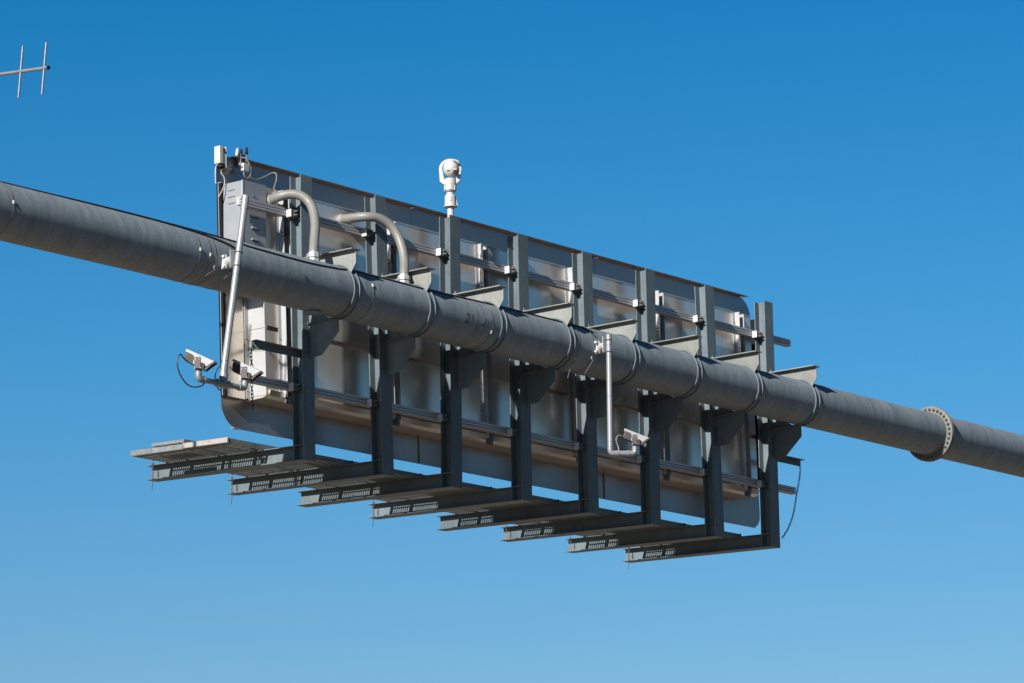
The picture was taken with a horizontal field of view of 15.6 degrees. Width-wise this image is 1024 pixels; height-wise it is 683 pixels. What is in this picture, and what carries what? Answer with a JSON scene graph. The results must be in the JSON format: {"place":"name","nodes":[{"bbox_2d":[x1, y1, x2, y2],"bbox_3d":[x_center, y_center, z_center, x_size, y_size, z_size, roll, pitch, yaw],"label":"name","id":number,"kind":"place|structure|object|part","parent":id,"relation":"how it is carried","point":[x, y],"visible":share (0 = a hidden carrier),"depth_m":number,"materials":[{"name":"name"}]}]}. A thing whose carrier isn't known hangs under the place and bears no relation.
{"place":"outdoors","nodes":[
{"label":"outdoors","id":0,"kind":"place"},
{"bbox_2d":[0,42,49,97],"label":"yagi antenna","id":1,"kind":"object","parent":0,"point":[21,70],"visible":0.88,"depth_m":44.75,"materials":[{"name":"grey metal"}]},
{"bbox_2d":[0,0,1023,682],"label":"sky","id":2,"kind":"structure","parent":0,"point":[854,169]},
{"label":"dirt","id":3,"kind":"structure","parent":0,"visible":0},
{"bbox_2d":[0,182,1023,477],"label":"gantry beam","id":4,"kind":"structure","parent":3,"relation":"on","point":[82,230],"depth_m":49.90,"materials":[{"name":"metal"}]},
{"bbox_2d":[0,182,14,234],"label":"steel strap","id":5,"kind":"object","parent":4,"relation":"attached to","point":[13,208],"visible":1,"depth_m":43.38,"materials":[{"name":"grey metal"}]},
{"bbox_2d":[56,194,235,249],"bbox_3d":[-7.948,-2.225,41.252,0.210,0.239,13.810,-11,-15,39],"label":"power cable","id":6,"kind":"object","parent":4,"relation":"attached to","point":[232,246],"visible":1,"depth_m":45.59,"materials":[{"name":"black rubber"}]},
{"bbox_2d":[171,232,201,281],"bbox_3d":[-4.070,-1.068,45.975,0.687,0.676,0.026,-10,-15,38],"label":"steel strap","id":7,"kind":"object","parent":4,"relation":"attached to","point":[198,261],"visible":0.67,"depth_m":45.79,"materials":[{"name":"grey metal"}]},
{"bbox_2d":[183,232,211,283],"bbox_3d":[-3.957,-1.041,46.113,0.687,0.676,0.026,-10,-15,38],"label":"steel strap","id":8,"kind":"object","parent":4,"relation":"attached to","point":[209,261],"visible":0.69,"depth_m":45.92,"materials":[{"name":"grey metal"}]},
{"bbox_2d":[188,238,216,285],"bbox_3d":[-3.946,-1.042,46.111,0.706,0.676,0.216,-10,-15,38],"label":"steel strap","id":9,"kind":"object","parent":4,"relation":"attached to","point":[214,266],"visible":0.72,"depth_m":45.98,"materials":[{"name":"grey metal"}]},
{"bbox_2d":[205,239,231,288],"bbox_3d":[-3.758,-0.992,46.365,0.676,0.676,0.176,-10,-15,38],"label":"steel strap","id":10,"kind":"object","parent":4,"relation":"attached to","point":[229,274],"visible":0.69,"depth_m":46.23,"materials":[{"name":"grey metal"}]},
{"bbox_2d":[195,195,248,390],"bbox_3d":[-3.620,-0.635,45.681,0.341,2.481,0.944,-10,-15,38],"label":"camera pole","id":11,"kind":"object","parent":4,"relation":"attached to","point":[233,260],"visible":1,"depth_m":45.67,"materials":[{"name":"metal"}]},
{"bbox_2d":[183,349,217,371],"bbox_3d":[-3.759,0.225,45.078,0.418,0.267,0.157,-2,-12,5],"label":"traffic camera","id":12,"kind":"object","parent":11,"relation":"attached to","point":[199,362],"visible":1,"depth_m":45.01,"materials":[{"name":"silver metal"}]},
{"bbox_2d":[177,354,203,387],"bbox_3d":[-3.901,0.367,45.011,0.182,0.398,0.529,-10,-15,38],"label":"signal cable","id":13,"kind":"object","parent":12,"relation":"attached to","point":[182,377],"visible":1,"depth_m":44.83,"materials":[{"name":"black rubber"}]},
{"bbox_2d":[229,359,262,380],"bbox_3d":[-3.246,0.347,45.706,0.418,0.267,0.157,-2,-12,5],"label":"traffic camera","id":14,"kind":"object","parent":11,"relation":"on","point":[245,371],"visible":1,"depth_m":45.65,"materials":[{"name":"silver metal"}]},
{"bbox_2d":[146,174,360,481],"bbox_3d":[-3.414,-0.175,49.017,3.640,3.770,0.218,-10,-15,38],"label":"hanger post","id":15,"kind":"object","parent":4,"relation":"attached to","point":[313,336],"visible":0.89,"depth_m":48.36,"materials":[{"name":"metal"}]},
{"bbox_2d":[152,460,153,487],"bbox_3d":[-4.744,1.748,49.616,0.031,0.468,0.087,-10,-15,38],"label":"hanging chain","id":16,"kind":"object","parent":15,"relation":"hanging from","point":[152,473],"visible":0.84,"depth_m":49.58,"materials":[{"name":"grey metal"}]},
{"bbox_2d":[131,448,336,488],"bbox_3d":[-3.660,1.725,50.299,0.380,0.081,3.779,-10,-15,38],"label":"walkway plank","id":17,"kind":"object","parent":15,"relation":"on","point":[146,454],"visible":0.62,"depth_m":49.22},
{"bbox_2d":[251,339,301,357],"bbox_3d":[-2.987,0.096,47.992,0.092,0.095,0.955,-10,-15,38],"label":"angle bracket","id":18,"kind":"object","parent":15,"relation":"attached to","point":[276,348],"visible":1,"depth_m":47.99,"materials":[{"name":"metal"}]},
{"bbox_2d":[250,346,253,409],"bbox_3d":[-3.302,0.462,47.542,0.040,0.834,0.076,-10,-15,38],"label":"hanging chain","id":19,"kind":"object","parent":18,"relation":"hanging from","point":[252,401],"visible":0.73,"depth_m":47.51,"materials":[{"name":"grey metal"}]},
{"bbox_2d":[182,437,396,482],"bbox_3d":[-2.767,1.585,49.590,0.799,0.092,3.788,-10,-15,38],"label":"walkway plank","id":20,"kind":"object","parent":15,"relation":"on","point":[207,446],"visible":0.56,"depth_m":48.49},
{"bbox_2d":[215,438,417,478],"bbox_3d":[-2.545,1.560,49.422,0.225,0.076,3.774,-10,-15,38],"label":"walkway plank","id":21,"kind":"object","parent":15,"relation":"on","point":[252,446],"visible":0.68,"depth_m":49.28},
{"bbox_2d":[236,196,790,346],"bbox_3d":[0.427,-0.885,52.754,0.228,0.130,12.410,-10,-15,38],"label":"mounting rail","id":22,"kind":"object","parent":15,"relation":"attached to","point":[284,212],"visible":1,"depth_m":52.11,"materials":[{"name":"metal"}]},
{"bbox_2d":[216,156,759,527],"bbox_3d":[0.158,0.188,52.755,0.493,3.603,12.147,-10,-15,38],"label":"highway sign","id":23,"kind":"object","parent":22,"relation":"attached to","point":[341,363],"visible":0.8,"depth_m":51.84,"materials":[{"name":"metal"}]},
{"bbox_2d":[214,146,231,170],"bbox_3d":[-3.742,-2.367,48.619,0.124,0.328,0.240,-10,-15,38],"label":"sensor box","id":24,"kind":"object","parent":23,"relation":"attached to","point":[220,156],"visible":1,"depth_m":48.55,"materials":[{"name":"beige plastic"}]},
{"bbox_2d":[218,170,224,197],"bbox_3d":[-3.768,-2.047,48.447,0.085,0.400,0.114,-10,-15,38],"label":"signal cable","id":25,"kind":"object","parent":24,"relation":"hanging from","point":[224,184],"visible":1,"depth_m":48.44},
{"bbox_2d":[235,147,247,165],"bbox_3d":[-3.542,-2.428,48.890,0.072,0.270,0.226,-10,-15,38],"label":"antenna cluster","id":26,"kind":"object","parent":23,"relation":"attached to","point":[239,160],"visible":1,"depth_m":48.87,"materials":[{"name":"white plastic"}]},
{"bbox_2d":[223,179,265,247],"bbox_3d":[-3.451,-1.365,48.422,0.370,1.375,0.466,-10,-15,38],"label":"control cabinet","id":27,"kind":"object","parent":23,"relation":"attached to","point":[255,230],"visible":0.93,"depth_m":48.36,"materials":[{"name":"white metal"}]},
{"bbox_3d":[-3.331,-1.385,48.340,0.017,1.375,0.448,-10,-15,38],"label":"cabinet door","id":28,"kind":"part","parent":27,"relation":"part of","materials":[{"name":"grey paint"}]},
{"bbox_2d":[241,157,250,178],"bbox_3d":[-3.458,-2.265,48.810,0.071,0.297,0.143,-25,-26,62],"label":"signal cable","id":29,"kind":"object","parent":23,"relation":"attached to","point":[250,168],"visible":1,"depth_m":48.84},
{"bbox_2d":[241,163,248,171],"bbox_3d":[-3.483,-2.269,48.799,0.050,0.110,0.122,-10,-15,38],"label":"junction box","id":30,"kind":"object","parent":29,"relation":"hanging from","point":[244,167],"visible":1,"depth_m":48.77,"materials":[{"name":"white plastic"}]},
{"bbox_2d":[248,163,276,193],"bbox_3d":[-3.274,-2.126,48.986,0.380,0.497,0.306,-2,-12,3],"label":"signal cable","id":31,"kind":"object","parent":23,"relation":"attached to","point":[265,176],"visible":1,"depth_m":48.96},
{"bbox_2d":[266,189,319,260],"bbox_3d":[-2.745,-1.454,48.375,0.383,1.096,0.935,11,-17,-44],"label":"flexible conduit","id":32,"kind":"object","parent":4,"relation":"attached to","point":[307,200],"visible":1,"depth_m":48.37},
{"bbox_2d":[0,181,595,336],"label":"power cable","id":33,"kind":"object","parent":4,"relation":"on","point":[315,263],"visible":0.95,"depth_m":47.73,"materials":[{"name":"black rubber"}]},
{"bbox_2d":[226,195,435,494],"bbox_3d":[-2.465,0.053,50.179,3.640,3.770,0.218,-10,-14,38],"label":"hanger post","id":34,"kind":"object","parent":4,"relation":"attached to","point":[390,352],"visible":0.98,"depth_m":49.55,"materials":[{"name":"metal"}]},
{"bbox_2d":[231,474,232,503],"bbox_3d":[-3.783,1.982,50.812,0.031,0.473,0.087,-10,-15,38],"label":"hanging chain","id":35,"kind":"object","parent":34,"relation":"hanging from","point":[232,487],"visible":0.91,"depth_m":50.79,"materials":[{"name":"grey metal"}]},
{"bbox_2d":[152,444,365,486],"bbox_3d":[-3.291,1.670,50.008,0.555,0.086,3.779,-10,-15,38],"label":"walkway plank","id":36,"kind":"object","parent":34,"relation":"on","point":[176,451],"visible":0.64,"depth_m":48.91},
{"bbox_2d":[152,439,194,447],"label":"spare plank","id":37,"kind":"object","parent":36,"relation":"on","point":[168,443],"visible":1,"depth_m":48.68,"materials":[{"name":"metal"}]},
{"bbox_2d":[354,270,373,321],"bbox_3d":[-2.046,-0.587,48.459,0.678,0.676,0.026,-10,-15,38],"label":"steel strap","id":38,"kind":"object","parent":4,"relation":"attached to","point":[373,297],"visible":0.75,"depth_m":48.27,"materials":[{"name":"grey metal"}]},
{"bbox_2d":[338,212,409,283],"bbox_3d":[-1.821,-1.208,49.581,1.002,1.076,0.338,-4,-12,13],"label":"flexible conduit","id":39,"kind":"object","parent":4,"relation":"attached to","point":[390,225],"visible":1,"depth_m":49.57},
{"bbox_2d":[296,215,507,506],"bbox_3d":[-1.533,0.269,51.320,3.640,3.770,0.218,-10,-16,38],"label":"hanger post","id":40,"kind":"object","parent":4,"relation":"attached to","point":[461,368],"visible":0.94,"depth_m":50.68,"materials":[{"name":"metal"}]},
{"bbox_2d":[439,159,461,217],"bbox_3d":[-0.839,-2.098,51.289,0.306,0.829,0.266,-10,-15,38],"label":"dome camera","id":41,"kind":"object","parent":40,"relation":"on","point":[451,169],"visible":1,"depth_m":51.23,"materials":[{"name":"white plastic"}]},
{"bbox_2d":[239,375,795,494],"bbox_3d":[0.484,1.368,52.297,0.228,0.130,12.370,-10,-15,38],"label":"mounting rail","id":42,"kind":"object","parent":40,"relation":"attached to","point":[269,382],"visible":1,"depth_m":51.52,"materials":[{"name":"metal"}]},
{"bbox_2d":[367,233,575,519],"bbox_3d":[-0.594,0.493,52.470,3.640,3.770,0.218,-10,-15,38],"label":"hanger post","id":43,"kind":"object","parent":4,"relation":"attached to","point":[530,383],"visible":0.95,"depth_m":51.83,"materials":[{"name":"metal"}]},
{"bbox_2d":[375,497,475,513],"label":"walkway plank","id":44,"kind":"object","parent":43,"relation":"on","point":[398,499],"visible":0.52,"depth_m":52.80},
{"bbox_2d":[398,493,503,511],"bbox_3d":[-1.167,2.174,52.608,0.555,0.086,2.989,-10,-15,38],"label":"walkway plank","id":45,"kind":"object","parent":43,"relation":"on","point":[424,495],"visible":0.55,"depth_m":52.54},
{"bbox_2d":[427,490,536,507],"bbox_3d":[-0.730,2.109,52.264,0.555,0.086,2.989,-10,-15,38],"label":"walkway plank","id":46,"kind":"object","parent":43,"relation":"on","point":[449,492],"visible":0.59,"depth_m":52.22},
{"bbox_2d":[418,474,553,504],"bbox_3d":[-0.422,2.063,52.021,0.225,0.076,2.989,-10,-15,38],"label":"walkway plank","id":47,"kind":"object","parent":43,"relation":"on","point":[470,487],"visible":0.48,"depth_m":51.94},
{"bbox_2d":[464,308,493,348],"bbox_3d":[-0.543,-0.230,50.301,0.685,0.676,0.029,-8,-14,30],"label":"steel strap","id":48,"kind":"object","parent":4,"relation":"attached to","point":[490,332],"visible":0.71,"depth_m":50.13,"materials":[{"name":"grey metal"}]},
{"bbox_2d":[436,251,640,530],"bbox_3d":[0.340,0.715,53.612,3.640,3.770,0.218,-10,-15,38],"label":"hanger post","id":49,"kind":"object","parent":4,"relation":"attached to","point":[591,400],"visible":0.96,"depth_m":52.99,"materials":[{"name":"metal"}]},
{"bbox_2d":[559,325,579,377],"bbox_3d":[0.610,0.137,51.691,0.676,0.867,0.218,-10,-15,38],"label":"steel strap","id":50,"kind":"object","parent":4,"relation":"attached to","point":[575,358],"visible":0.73,"depth_m":51.57,"materials":[{"name":"grey metal"}]},
{"bbox_2d":[568,325,593,373],"bbox_3d":[0.906,0.146,51.956,0.254,0.788,0.780,6,-14,-30],"label":"steel strap","id":51,"kind":"object","parent":4,"relation":"attached to","point":[591,356],"visible":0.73,"depth_m":51.81,"materials":[{"name":"grey metal"}]},
{"bbox_2d":[499,268,702,541],"bbox_3d":[1.270,0.935,54.751,3.640,3.770,0.218,-10,-15,38],"label":"hanger post","id":52,"kind":"object","parent":4,"relation":"attached to","point":[659,412],"visible":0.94,"depth_m":54.12,"materials":[{"name":"metal"}]},
{"bbox_2d":[516,522,603,536],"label":"walkway plank","id":53,"kind":"object","parent":52,"relation":"on","point":[584,535],"visible":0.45,"depth_m":56.08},
{"bbox_2d":[534,518,632,534],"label":"walkway plank","id":54,"kind":"object","parent":52,"relation":"on","point":[608,532],"visible":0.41,"depth_m":55.74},
{"bbox_2d":[564,515,661,530],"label":"walkway plank","id":55,"kind":"object","parent":52,"relation":"on","point":[636,529],"visible":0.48,"depth_m":55.41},
{"bbox_2d":[554,499,678,527],"bbox_3d":[1.455,2.508,54.319,0.225,0.076,2.989,-10,-15,38],"label":"walkway plank","id":56,"kind":"object","parent":52,"relation":"on","point":[664,523],"visible":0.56,"depth_m":54.27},
{"bbox_2d":[594,334,637,455],"bbox_3d":[1.406,0.753,51.584,0.582,1.708,0.288,-7,-13,24],"label":"camera pole","id":57,"kind":"object","parent":4,"relation":"attached to","point":[605,346],"visible":1,"depth_m":51.49,"materials":[{"name":"metal"}]},
{"bbox_2d":[622,429,650,446],"bbox_3d":[1.706,1.319,51.448,0.399,0.242,0.149,-2,-12,4],"label":"traffic camera","id":58,"kind":"object","parent":57,"relation":"attached to","point":[635,439],"visible":1,"depth_m":51.39,"materials":[{"name":"silver metal"}]},
{"bbox_2d":[564,285,762,552],"bbox_3d":[2.220,1.163,55.914,3.640,3.770,0.218,-10,-14,38],"label":"hanger post","id":59,"kind":"object","parent":4,"relation":"attached to","point":[719,426],"visible":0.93,"depth_m":55.29,"materials":[{"name":"metal"}]},
{"bbox_2d":[679,523,739,538],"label":"walkway plank","id":60,"kind":"object","parent":59,"relation":"on","point":[729,534],"visible":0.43,"depth_m":56.37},
{"bbox_2d":[622,301,820,562],"bbox_3d":[3.151,1.381,57.054,3.640,3.770,0.218,-10,-15,38],"label":"hanger post","id":61,"kind":"object","parent":4,"relation":"attached to","point":[777,439],"visible":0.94,"depth_m":56.42,"materials":[{"name":"metal"}]},
{"bbox_2d":[778,456,803,465],"bbox_3d":[4.159,1.790,56.740,0.092,0.095,0.880,-10,-15,38],"label":"angle bracket","id":62,"kind":"object","parent":61,"relation":"attached to","point":[792,460],"visible":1,"depth_m":56.89,"materials":[{"name":"metal"}]},
{"bbox_2d":[782,466,800,538],"bbox_3d":[4.231,2.432,56.630,0.038,1.211,0.729,-8,-14,30],"label":"hanging chain","id":63,"kind":"object","parent":62,"relation":"hanging from","point":[794,503],"visible":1,"depth_m":56.71,"materials":[{"name":"grey metal"}]}
]}

